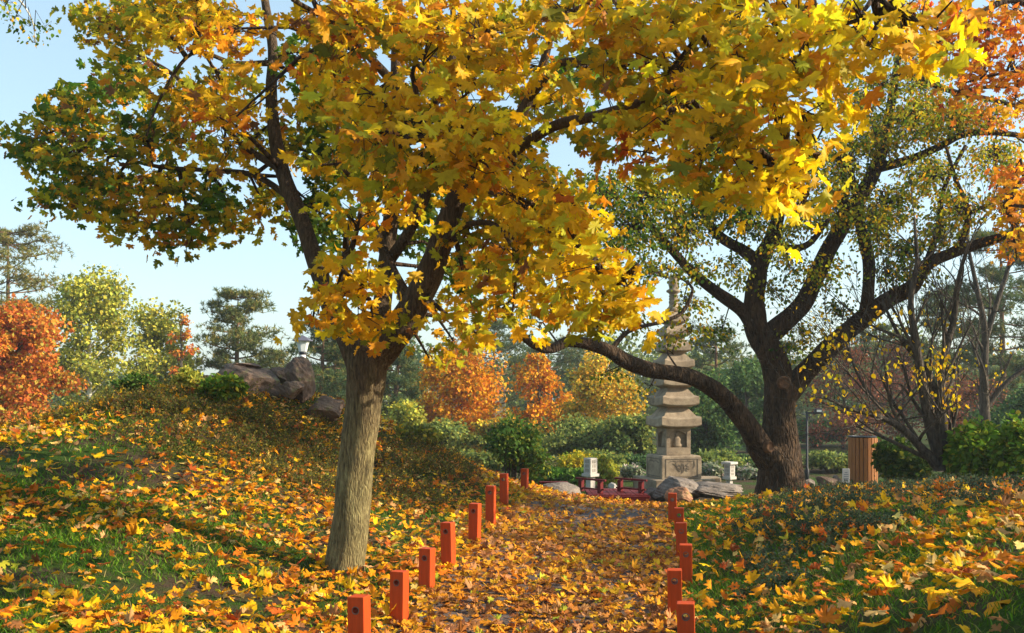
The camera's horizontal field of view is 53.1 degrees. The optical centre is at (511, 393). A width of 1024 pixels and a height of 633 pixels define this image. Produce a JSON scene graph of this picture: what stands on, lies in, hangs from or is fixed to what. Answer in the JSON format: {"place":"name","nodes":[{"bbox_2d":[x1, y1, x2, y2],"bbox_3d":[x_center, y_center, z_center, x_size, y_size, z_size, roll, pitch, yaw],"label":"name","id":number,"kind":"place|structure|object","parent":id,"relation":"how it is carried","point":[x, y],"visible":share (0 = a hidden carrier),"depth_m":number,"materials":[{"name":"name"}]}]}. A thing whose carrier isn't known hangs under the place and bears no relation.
{"place":"outdoors","nodes":[
{"label":"outdoors","id":0,"kind":"place"},
{"bbox_2d":[0,385,1023,632],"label":"ground","id":1,"kind":"structure","parent":0,"point":[168,580],"depth_m":8.31,"materials":[{"name":"plant"}]},
{"bbox_2d":[0,0,61,47],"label":"birch tree","id":2,"kind":"object","parent":1,"relation":"on","point":[21,23],"visible":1,"depth_m":10.99,"materials":[{"name":"green plant"}]},
{"bbox_2d":[0,220,84,341],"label":"pine tree","id":3,"kind":"object","parent":1,"relation":"on","point":[7,241],"visible":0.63,"depth_m":45.89,"materials":[{"name":"green plant"}]},
{"bbox_2d":[0,292,89,419],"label":"red maple","id":4,"kind":"object","parent":1,"relation":"on","point":[24,373],"visible":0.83,"depth_m":29.37,"materials":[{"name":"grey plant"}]},
{"bbox_2d":[40,261,150,407],"bbox_3d":[-15.675,-1.428,37.987,4.571,7.189,4.021,0,0,-45],"label":"birch tree","id":5,"kind":"object","parent":1,"relation":"on","point":[100,308],"visible":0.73,"depth_m":37.54,"materials":[{"name":"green plant"}]},
{"bbox_2d":[109,371,161,393],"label":"hill shrub","id":6,"kind":"object","parent":1,"relation":"on","point":[143,379],"visible":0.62,"depth_m":13.63,"materials":[{"name":"green plant"}]},
{"bbox_2d":[121,297,205,385],"bbox_3d":[-13.829,-0.850,40.207,4.015,6.027,3.336,0,0,45],"label":"poplar tree","id":7,"kind":"object","parent":1,"relation":"on","point":[158,328],"visible":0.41,"depth_m":39.69,"materials":[{"name":"green plant"}]},
{"bbox_2d":[166,313,199,377],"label":"maple","id":8,"kind":"object","parent":1,"relation":"on","point":[191,350],"visible":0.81,"depth_m":35.94,"materials":[{"name":"orange plant"}]},
{"bbox_2d":[169,365,204,389],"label":"hill shrub","id":9,"kind":"object","parent":1,"relation":"on","point":[185,376],"visible":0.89,"depth_m":13.53,"materials":[{"name":"yellow plant"}]},
{"bbox_2d":[194,371,249,405],"bbox_3d":[-3.767,-0.063,13.221,0.709,0.476,0.586,0,0,25],"label":"hill shrub","id":10,"kind":"object","parent":1,"relation":"on","point":[220,386],"visible":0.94,"depth_m":13.07,"materials":[{"name":"green plant"}]},
{"bbox_2d":[190,284,291,370],"bbox_3d":[-10.582,-1.060,40.053,3.925,6.446,3.835,0,0,0],"label":"pine tree","id":11,"kind":"object","parent":1,"relation":"on","point":[249,340],"visible":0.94,"depth_m":39.65,"materials":[{"name":"green plant"}]},
{"bbox_2d":[216,365,282,398],"bbox_3d":[-3.693,-0.153,14.161,0.899,0.496,0.819,0,0,-36],"label":"rock","id":12,"kind":"object","parent":1,"relation":"on","point":[266,376],"visible":0.57,"depth_m":13.94,"materials":[{"name":"grey stone"}]},
{"bbox_2d":[224,363,260,367],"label":"rock","id":13,"kind":"object","parent":12,"relation":"on","point":[252,365],"visible":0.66,"depth_m":14.14,"materials":[{"name":"grey stone"}]},
{"bbox_2d":[0,371,499,514],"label":"hill ground cover","id":14,"kind":"object","parent":1,"relation":"on","point":[256,416],"visible":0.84,"depth_m":12.63,"materials":[{"name":"green plant"}]},
{"bbox_2d":[278,381,303,398],"bbox_3d":[-2.996,-0.053,13.903,0.380,0.253,0.262,0,0,0],"label":"rock","id":15,"kind":"object","parent":14,"relation":"on","point":[292,389],"visible":1,"depth_m":13.83,"materials":[{"name":"grey stone"}]},
{"bbox_2d":[262,346,291,384],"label":"tree","id":16,"kind":"object","parent":1,"relation":"on","point":[281,359],"visible":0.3,"depth_m":43.74,"materials":[{"name":"green plant"}]},
{"bbox_2d":[271,367,286,382],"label":"rock","id":17,"kind":"object","parent":1,"relation":"on","point":[279,372],"visible":0.54,"depth_m":14.74,"materials":[{"name":"grey stone"}]},
{"bbox_2d":[284,356,315,402],"bbox_3d":[-2.959,-0.188,14.256,0.439,0.679,0.438,0,0,31],"label":"rock","id":18,"kind":"object","parent":1,"relation":"on","point":[300,369],"visible":0.84,"depth_m":14.11,"materials":[{"name":"grey stone"}]},
{"bbox_2d":[293,335,312,357],"bbox_3d":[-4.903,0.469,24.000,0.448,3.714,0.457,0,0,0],"label":"garden lamp","id":19,"kind":"object","parent":1,"relation":"on","point":[303,343],"visible":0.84,"depth_m":23.91,"materials":[{"name":"white paint"}]},
{"bbox_2d":[280,316,346,402],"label":"pine tree","id":20,"kind":"object","parent":1,"relation":"on","point":[335,379],"visible":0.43,"depth_m":39.49,"materials":[{"name":"green plant"}]},
{"bbox_2d":[307,395,344,421],"bbox_3d":[-2.556,0.201,13.988,0.505,0.367,0.291,0,0,0],"label":"rock","id":21,"kind":"object","parent":1,"relation":"on","point":[331,407],"visible":0.92,"depth_m":13.92,"materials":[{"name":"grey stone"}]},
{"bbox_2d":[312,342,345,405],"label":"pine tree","id":22,"kind":"object","parent":1,"relation":"on","point":[326,369],"visible":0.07,"depth_m":45.94,"materials":[{"name":"green plant"}]},
{"bbox_2d":[347,594,370,632],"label":"path post","id":23,"kind":"object","parent":1,"relation":"on","point":[359,612],"visible":1,"depth_m":5.76,"materials":[{"name":"orange paint"}]},
{"bbox_2d":[389,570,408,624],"bbox_3d":[-0.773,1.545,7.001,0.100,0.670,0.102,0,-1,18],"label":"path post","id":24,"kind":"object","parent":1,"relation":"on","point":[399,587],"visible":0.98,"depth_m":6.96,"materials":[{"name":"wood"}]},
{"bbox_2d":[380,398,430,426],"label":"shrub","id":25,"kind":"object","parent":1,"relation":"on","point":[408,413],"visible":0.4,"depth_m":30.80,"materials":[{"name":"green plant"}]},
{"bbox_2d":[381,337,432,418],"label":"pine tree","id":26,"kind":"object","parent":1,"relation":"on","point":[405,380],"visible":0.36,"depth_m":41.64,"materials":[{"name":"green plant"}]},
{"bbox_2d":[389,423,444,443],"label":"hill shrub","id":27,"kind":"object","parent":1,"relation":"on","point":[430,432],"visible":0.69,"depth_m":15.02,"materials":[{"name":"green plant"}]},
{"bbox_2d":[406,357,446,412],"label":"weeping birch","id":28,"kind":"object","parent":1,"relation":"on","point":[420,361],"visible":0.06,"depth_m":43.67,"materials":[{"name":"orange plant"}]},
{"bbox_2d":[419,547,434,588],"bbox_3d":[-0.674,1.554,8.101,0.100,0.670,0.102,0,-1,21],"label":"path post","id":29,"kind":"object","parent":1,"relation":"on","point":[426,566],"visible":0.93,"depth_m":8.06,"materials":[{"name":"wood"}]},
{"bbox_2d":[408,416,486,454],"bbox_3d":[-2.265,1.411,29.901,2.629,1.508,2.587,0,0,-43],"label":"shrub","id":30,"kind":"object","parent":1,"relation":"on","point":[454,430],"visible":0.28,"depth_m":29.70,"materials":[{"name":"green plant"}]},
{"bbox_2d":[440,522,455,569],"bbox_3d":[-0.553,1.450,8.900,0.100,0.670,0.102,-1,-1,20],"label":"path post","id":31,"kind":"object","parent":1,"relation":"on","point":[448,544],"visible":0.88,"depth_m":8.86,"materials":[{"name":"wood"}]},
{"bbox_2d":[385,333,513,451],"bbox_3d":[-2.306,0.155,35.798,5.050,4.774,3.967,0,0,0],"label":"orange maple","id":32,"kind":"object","parent":1,"relation":"on","point":[470,379],"visible":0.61,"depth_m":35.37,"materials":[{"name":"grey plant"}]},
{"bbox_2d":[432,376,508,418],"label":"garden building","id":33,"kind":"structure","parent":1,"relation":"on","point":[504,394],"depth_m":56.00,"materials":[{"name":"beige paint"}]},
{"bbox_2d":[468,503,480,543],"bbox_3d":[-0.376,1.434,10.299,0.100,0.670,0.101,1,0,20],"label":"path post","id":34,"kind":"object","parent":1,"relation":"on","point":[474,527],"visible":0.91,"depth_m":10.26,"materials":[{"name":"wood"}]},
{"bbox_2d":[389,318,566,417],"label":"pine tree","id":35,"kind":"object","parent":1,"relation":"on","point":[497,325],"visible":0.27,"depth_m":55.19,"materials":[{"name":"green plant"}]},
{"bbox_2d":[454,450,503,470],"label":"background bush","id":36,"kind":"object","parent":1,"relation":"on","point":[489,460],"visible":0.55,"depth_m":26.75,"materials":[{"name":"green plant"}]},
{"bbox_2d":[485,485,495,523],"bbox_3d":[-0.244,1.382,11.700,0.100,0.670,0.102,0,-1,13],"label":"path post","id":37,"kind":"object","parent":1,"relation":"on","point":[490,508],"visible":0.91,"depth_m":11.66,"materials":[{"name":"wood"}]},
{"bbox_2d":[0,0,989,576],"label":"maple tree","id":38,"kind":"object","parent":1,"relation":"on","point":[468,162],"visible":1,"depth_m":6.60,"materials":[{"name":"yellow plant"}]},
{"bbox_2d":[500,473,508,506],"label":"path post","id":39,"kind":"object","parent":1,"relation":"on","point":[504,489],"visible":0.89,"depth_m":13.55,"materials":[{"name":"wood"}]},
{"bbox_2d":[469,416,546,451],"bbox_3d":[-0.170,1.432,33.147,2.699,1.462,2.204,0,0,0],"label":"shrub","id":40,"kind":"object","parent":1,"relation":"on","point":[482,427],"visible":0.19,"depth_m":32.62,"materials":[{"name":"green plant"}]},
{"bbox_2d":[0,381,1023,632],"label":"fallen leaves","id":41,"kind":"object","parent":1,"relation":"on","point":[662,559],"visible":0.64,"depth_m":8.18,"materials":[{"name":"yellow plant"}]},
{"bbox_2d":[482,411,554,483],"bbox_3d":[0.087,0.927,17.678,1.307,1.281,1.514,0,0,0],"label":"round shrub","id":42,"kind":"object","parent":1,"relation":"on","point":[516,445],"visible":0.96,"depth_m":17.28,"materials":[{"name":"green plant"}]},
{"bbox_2d":[520,468,528,488],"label":"path post","id":43,"kind":"object","parent":1,"relation":"on","point":[524,476],"visible":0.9,"depth_m":15.96,"materials":[{"name":"wood"}]},
{"bbox_2d":[39,317,1023,420],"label":"distant wood","id":44,"kind":"object","parent":1,"relation":"on","point":[653,409],"visible":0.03,"depth_m":81.59,"materials":[{"name":"plant"}]},
{"bbox_2d":[496,333,584,420],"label":"pine tree","id":45,"kind":"object","parent":1,"relation":"on","point":[567,356],"visible":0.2,"depth_m":59.62,"materials":[{"name":"green plant"}]},
{"bbox_2d":[503,352,583,432],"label":"orange maple","id":46,"kind":"object","parent":1,"relation":"on","point":[537,378],"visible":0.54,"depth_m":37.78,"materials":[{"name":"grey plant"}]},
{"bbox_2d":[528,466,568,484],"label":"shrub","id":47,"kind":"object","parent":1,"relation":"on","point":[556,473],"visible":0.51,"depth_m":21.68,"materials":[{"name":"green plant"}]},
{"bbox_2d":[545,455,569,466],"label":"background bush","id":48,"kind":"object","parent":1,"relation":"on","point":[553,461],"visible":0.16,"depth_m":28.48,"materials":[{"name":"green plant"}]},
{"bbox_2d":[543,482,580,494],"bbox_3d":[0.743,1.723,18.133,0.889,0.318,0.942,0,0,35],"label":"rock","id":49,"kind":"object","parent":1,"relation":"on","point":[565,486],"visible":0.35,"depth_m":17.96,"materials":[{"name":"grey stone"}]},
{"bbox_2d":[552,449,595,481],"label":"yellow shrub","id":50,"kind":"object","parent":1,"relation":"on","point":[576,459],"visible":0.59,"depth_m":23.73,"materials":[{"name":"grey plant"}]},
{"bbox_2d":[560,467,595,485],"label":"shrub","id":51,"kind":"object","parent":1,"relation":"on","point":[571,474],"visible":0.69,"depth_m":21.36,"materials":[{"name":"green plant"}]},
{"bbox_2d":[539,412,617,455],"bbox_3d":[2.194,1.349,30.880,3.237,1.627,3.396,0,0,0],"label":"shrub","id":52,"kind":"object","parent":1,"relation":"on","point":[571,434],"visible":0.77,"depth_m":30.39,"materials":[{"name":"green plant"}]},
{"bbox_2d":[582,458,598,487],"bbox_3d":[1.579,1.694,20.600,0.255,0.816,0.255,0,0,-41],"label":"stone lantern","id":53,"kind":"object","parent":1,"relation":"on","point":[590,467],"visible":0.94,"depth_m":20.53,"materials":[{"name":"stone"}]},
{"bbox_2d":[552,350,649,424],"bbox_3d":[3.012,0.241,34.078,3.077,3.845,3.836,0,0,-10],"label":"yellow birch","id":54,"kind":"object","parent":1,"relation":"on","point":[594,401],"visible":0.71,"depth_m":33.41,"materials":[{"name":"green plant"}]},
{"bbox_2d":[572,448,629,470],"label":"background bush","id":55,"kind":"object","parent":1,"relation":"on","point":[619,460],"visible":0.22,"depth_m":26.73,"materials":[{"name":"green plant"}]},
{"bbox_2d":[583,453,619,486],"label":"weeping shrub","id":56,"kind":"object","parent":1,"relation":"on","point":[607,469],"visible":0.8,"depth_m":22.49,"materials":[{"name":"green plant"}]},
{"bbox_2d":[550,335,658,417],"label":"pine tree","id":57,"kind":"object","parent":1,"relation":"on","point":[578,358],"visible":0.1,"depth_m":61.58,"materials":[{"name":"green plant"}]},
{"bbox_2d":[575,477,649,502],"bbox_3d":[1.819,1.753,18.883,1.277,0.407,1.355,0,0,0],"label":"red footbridge","id":58,"kind":"object","parent":1,"relation":"on","point":[634,494],"visible":0.9,"depth_m":18.61,"materials":[{"name":"paint"}]},
{"bbox_2d":[590,412,656,454],"bbox_3d":[3.443,1.343,29.993,2.095,1.638,1.926,0,0,-37],"label":"shrub","id":59,"kind":"object","parent":1,"relation":"on","point":[622,433],"visible":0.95,"depth_m":29.50,"materials":[{"name":"green plant"}]},
{"bbox_2d":[620,462,645,480],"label":"pale shrub","id":60,"kind":"object","parent":1,"relation":"on","point":[629,471],"visible":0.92,"depth_m":24.40,"materials":[{"name":"grey plant"}]},
{"bbox_2d":[621,451,656,468],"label":"background bush","id":61,"kind":"object","parent":1,"relation":"on","point":[635,458],"visible":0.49,"depth_m":27.55,"materials":[{"name":"green plant"}]},
{"bbox_2d":[644,487,656,499],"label":"rock","id":62,"kind":"object","parent":1,"relation":"on","point":[650,491],"visible":0.24,"depth_m":18.84,"materials":[{"name":"grey stone"}]},
{"bbox_2d":[668,493,676,523],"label":"path post","id":63,"kind":"object","parent":1,"relation":"on","point":[672,504],"visible":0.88,"depth_m":12.25,"materials":[{"name":"wood"}]},
{"bbox_2d":[633,276,714,488],"bbox_3d":[3.468,-0.098,22.000,1.341,4.924,1.341,0,0,-14],"label":"stone pagoda","id":64,"kind":"object","parent":1,"relation":"on","point":[673,419],"visible":0.66,"depth_m":21.71,"materials":[{"name":"stone"}]},
{"bbox_2d":[667,568,681,615],"bbox_3d":[1.147,1.566,7.198,0.100,0.670,0.102,-1,1,8],"label":"path post","id":65,"kind":"object","parent":1,"relation":"on","point":[674,588],"visible":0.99,"depth_m":7.15,"materials":[{"name":"wood"}]},
{"bbox_2d":[650,476,699,502],"bbox_3d":[2.995,1.799,18.753,0.920,0.602,1.143,0,0,0],"label":"rock","id":66,"kind":"object","parent":1,"relation":"on","point":[666,484],"visible":0.5,"depth_m":18.47,"materials":[{"name":"grey stone"}]},
{"bbox_2d":[664,486,692,502],"bbox_3d":[2.938,1.814,18.024,0.476,0.376,0.380,0,0,33],"label":"rock","id":67,"kind":"object","parent":1,"relation":"on","point":[683,493],"visible":0.59,"depth_m":17.90,"materials":[{"name":"brown stone"}]},
{"bbox_2d":[674,507,683,538],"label":"path post","id":68,"kind":"object","parent":1,"relation":"on","point":[677,511],"visible":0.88,"depth_m":10.85,"materials":[{"name":"wood"}]},
{"bbox_2d":[676,522,686,556],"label":"path post","id":69,"kind":"object","parent":1,"relation":"on","point":[681,537],"visible":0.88,"depth_m":9.46,"materials":[{"name":"wood"}]},
{"bbox_2d":[679,543,691,586],"bbox_3d":[1.410,1.552,8.299,0.100,0.670,0.102,0,0,9],"label":"path post","id":70,"kind":"object","parent":1,"relation":"on","point":[686,564],"visible":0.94,"depth_m":8.25,"materials":[{"name":"wood"}]},
{"bbox_2d":[677,601,694,632],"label":"path post","id":71,"kind":"object","parent":1,"relation":"on","point":[685,624],"visible":1,"depth_m":5.86,"materials":[{"name":"wood"}]},
{"bbox_2d":[701,476,720,481],"bbox_3d":[4.237,1.989,22.500,0.620,0.340,0.500,0,0,0],"label":"stone ledge","id":72,"kind":"object","parent":1,"relation":"on","point":[717,479],"visible":0.24,"depth_m":22.32,"materials":[{"name":"stone"}]},
{"bbox_2d":[701,459,723,479],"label":"pale shrub","id":73,"kind":"object","parent":1,"relation":"on","point":[712,469],"visible":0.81,"depth_m":24.72,"materials":[{"name":"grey plant"}]},
{"bbox_2d":[687,367,742,454],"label":"broadleaf tree","id":74,"kind":"object","parent":1,"relation":"on","point":[710,432],"visible":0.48,"depth_m":31.59,"materials":[{"name":"green plant"}]},
{"bbox_2d":[695,483,743,498],"bbox_3d":[3.609,1.772,18.604,1.148,0.312,0.955,0,0,0],"label":"rock","id":75,"kind":"object","parent":1,"relation":"on","point":[715,490],"visible":0.66,"depth_m":18.30,"materials":[{"name":"grey stone"}]},
{"bbox_2d":[685,324,757,409],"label":"pine tree","id":76,"kind":"object","parent":1,"relation":"on","point":[715,355],"visible":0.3,"depth_m":47.46,"materials":[{"name":"green plant"}]},
{"bbox_2d":[693,447,752,467],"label":"background bush","id":77,"kind":"object","parent":1,"relation":"on","point":[714,455],"visible":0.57,"depth_m":26.73,"materials":[{"name":"green plant"}]},
{"bbox_2d":[721,461,737,483],"bbox_3d":[4.566,1.794,21.500,0.251,0.742,0.251,0,0,-40],"label":"stone lantern","id":78,"kind":"object","parent":1,"relation":"on","point":[729,476],"visible":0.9,"depth_m":21.44,"materials":[{"name":"stone"}]},
{"bbox_2d":[721,355,763,452],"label":"broadleaf tree","id":79,"kind":"object","parent":1,"relation":"on","point":[746,380],"visible":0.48,"depth_m":35.56,"materials":[{"name":"green plant"}]},
{"bbox_2d":[734,453,756,467],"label":"background bush","id":80,"kind":"object","parent":1,"relation":"on","point":[741,455],"visible":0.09,"depth_m":27.80,"materials":[{"name":"green plant"}]},
{"bbox_2d":[735,463,757,479],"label":"pale shrub","id":81,"kind":"object","parent":1,"relation":"on","point":[747,472],"visible":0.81,"depth_m":24.79,"materials":[{"name":"grey plant"}]},
{"bbox_2d":[511,28,1023,494],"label":"old tree","id":82,"kind":"object","parent":1,"relation":"on","point":[777,464],"visible":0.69,"depth_m":14.67,"materials":[{"name":"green plant"}]},
{"bbox_2d":[749,339,811,419],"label":"pine tree","id":83,"kind":"object","parent":1,"relation":"on","point":[793,366],"visible":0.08,"depth_m":59.81,"materials":[{"name":"green plant"}]},
{"bbox_2d":[805,408,822,479],"bbox_3d":[7.069,1.257,23.997,0.408,1.839,0.164,0,0,0],"label":"lamp post","id":84,"kind":"object","parent":1,"relation":"on","point":[818,411],"visible":0.92,"depth_m":23.97,"materials":[{"name":"metal"}]},
{"bbox_2d":[802,449,847,472],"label":"background bush","id":85,"kind":"object","parent":1,"relation":"on","point":[825,460],"visible":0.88,"depth_m":26.63,"materials":[{"name":"green plant"}]},
{"bbox_2d":[815,476,836,485],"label":"rock","id":86,"kind":"object","parent":1,"relation":"on","point":[819,479],"visible":0.67,"depth_m":18.45,"materials":[{"name":"grey stone"}]},
{"bbox_2d":[797,418,857,446],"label":"broadleaf tree","id":87,"kind":"object","parent":1,"relation":"on","point":[800,426],"visible":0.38,"depth_m":39.44,"materials":[{"name":"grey plant"}]},
{"bbox_2d":[842,469,849,483],"bbox_3d":[6.069,1.634,18.610,0.125,0.558,0.045,0,0,9],"label":"sign","id":88,"kind":"object","parent":1,"relation":"on","point":[845,474],"visible":0.68,"depth_m":18.59,"materials":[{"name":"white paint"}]},
{"bbox_2d":[798,341,901,449],"bbox_3d":[12.607,0.017,38.097,3.868,4.332,3.377,0,0,0],"label":"rusty tree","id":89,"kind":"object","parent":1,"relation":"on","point":[841,421],"visible":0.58,"depth_m":37.83,"materials":[{"name":"brown plant"}]},
{"bbox_2d":[848,435,877,484],"bbox_3d":[6.510,1.312,19.000,0.528,1.075,0.527,0,0,0],"label":"litter bin","id":90,"kind":"object","parent":1,"relation":"on","point":[860,451],"visible":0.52,"depth_m":18.79,"materials":[{"name":"wood"}]},
{"bbox_2d":[708,466,1023,604],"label":"bank ground cover","id":91,"kind":"object","parent":1,"relation":"on","point":[971,481],"visible":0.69,"depth_m":9.08,"materials":[{"name":"green plant"}]},
{"bbox_2d":[810,323,934,431],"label":"pine tree","id":92,"kind":"object","parent":1,"relation":"on","point":[889,327],"visible":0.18,"depth_m":55.91,"materials":[{"name":"green plant"}]},
{"bbox_2d":[749,103,1013,471],"bbox_3d":[4.871,-1.452,13.307,3.054,4.947,3.596,0,0,35],"label":"half bare tree","id":93,"kind":"object","parent":1,"relation":"on","point":[936,422],"visible":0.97,"depth_m":13.45,"materials":[{"name":"brown plant"}]},
{"bbox_2d":[870,435,913,480],"bbox_3d":[5.774,1.091,15.499,0.692,0.939,0.614,0,0,33],"label":"leafy bush","id":94,"kind":"object","parent":1,"relation":"on","point":[885,455],"visible":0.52,"depth_m":15.43,"materials":[{"name":"green plant"}]},
{"bbox_2d":[842,340,949,439],"bbox_3d":[14.987,0.022,39.933,4.342,4.328,4.516,0,0,0],"label":"rusty tree","id":95,"kind":"object","parent":1,"relation":"on","point":[902,381],"visible":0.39,"depth_m":39.69,"materials":[{"name":"brown plant"}]},
{"bbox_2d":[891,449,934,480],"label":"leafy bush","id":96,"kind":"object","parent":1,"relation":"on","point":[910,464],"visible":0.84,"depth_m":14.90,"materials":[{"name":"green plant"}]},
{"bbox_2d":[887,286,1016,421],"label":"pine tree","id":97,"kind":"object","parent":1,"relation":"on","point":[923,315],"visible":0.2,"depth_m":45.53,"materials":[{"name":"green plant"}]},
{"bbox_2d":[887,0,1023,266],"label":"orange maple","id":98,"kind":"object","parent":1,"relation":"on","point":[1014,198],"visible":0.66,"depth_m":12.03,"materials":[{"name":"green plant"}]},
{"bbox_2d":[940,428,970,477],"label":"leafy bush","id":99,"kind":"object","parent":1,"relation":"on","point":[948,462],"visible":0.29,"depth_m":13.33,"materials":[{"name":"green plant"}]},
{"bbox_2d":[888,148,1023,428],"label":"bare tree","id":100,"kind":"object","parent":1,"relation":"on","point":[986,401],"visible":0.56,"depth_m":19.96,"materials":[{"name":"grey plant"}]},
{"bbox_2d":[919,370,1008,439],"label":"rusty tree","id":101,"kind":"object","parent":1,"relation":"on","point":[966,388],"visible":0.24,"depth_m":35.77,"materials":[{"name":"brown plant"}]},
{"bbox_2d":[906,226,1023,419],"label":"pine tree","id":102,"kind":"object","parent":1,"relation":"on","point":[1016,362],"visible":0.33,"depth_m":39.89,"materials":[{"name":"green plant"}]},
{"bbox_2d":[945,414,1008,477],"bbox_3d":[6.060,0.756,13.216,0.909,0.983,0.849,0,0,0],"label":"leafy bush","id":103,"kind":"object","parent":1,"relation":"on","point":[970,448],"visible":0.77,"depth_m":13.05,"materials":[{"name":"green plant"}]},
{"bbox_2d":[963,383,1023,429],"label":"broadleaf tree","id":104,"kind":"object","parent":1,"relation":"on","point":[1016,402],"visible":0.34,"depth_m":29.82,"materials":[{"name":"green plant"}]},
{"bbox_2d":[988,409,1023,477],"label":"leafy bush","id":105,"kind":"object","parent":1,"relation":"on","point":[1008,452],"visible":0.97,"depth_m":12.53,"materials":[{"name":"green plant"}]},
{"bbox_2d":[0,0,1023,400],"label":"sky","id":106,"kind":"structure","parent":0,"point":[27,71],"materials":[{"name":"blue"}]},
{"bbox_2d":[379,497,676,632],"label":"path","id":107,"kind":"structure","parent":0,"point":[506,620],"depth_m":8.48,"materials":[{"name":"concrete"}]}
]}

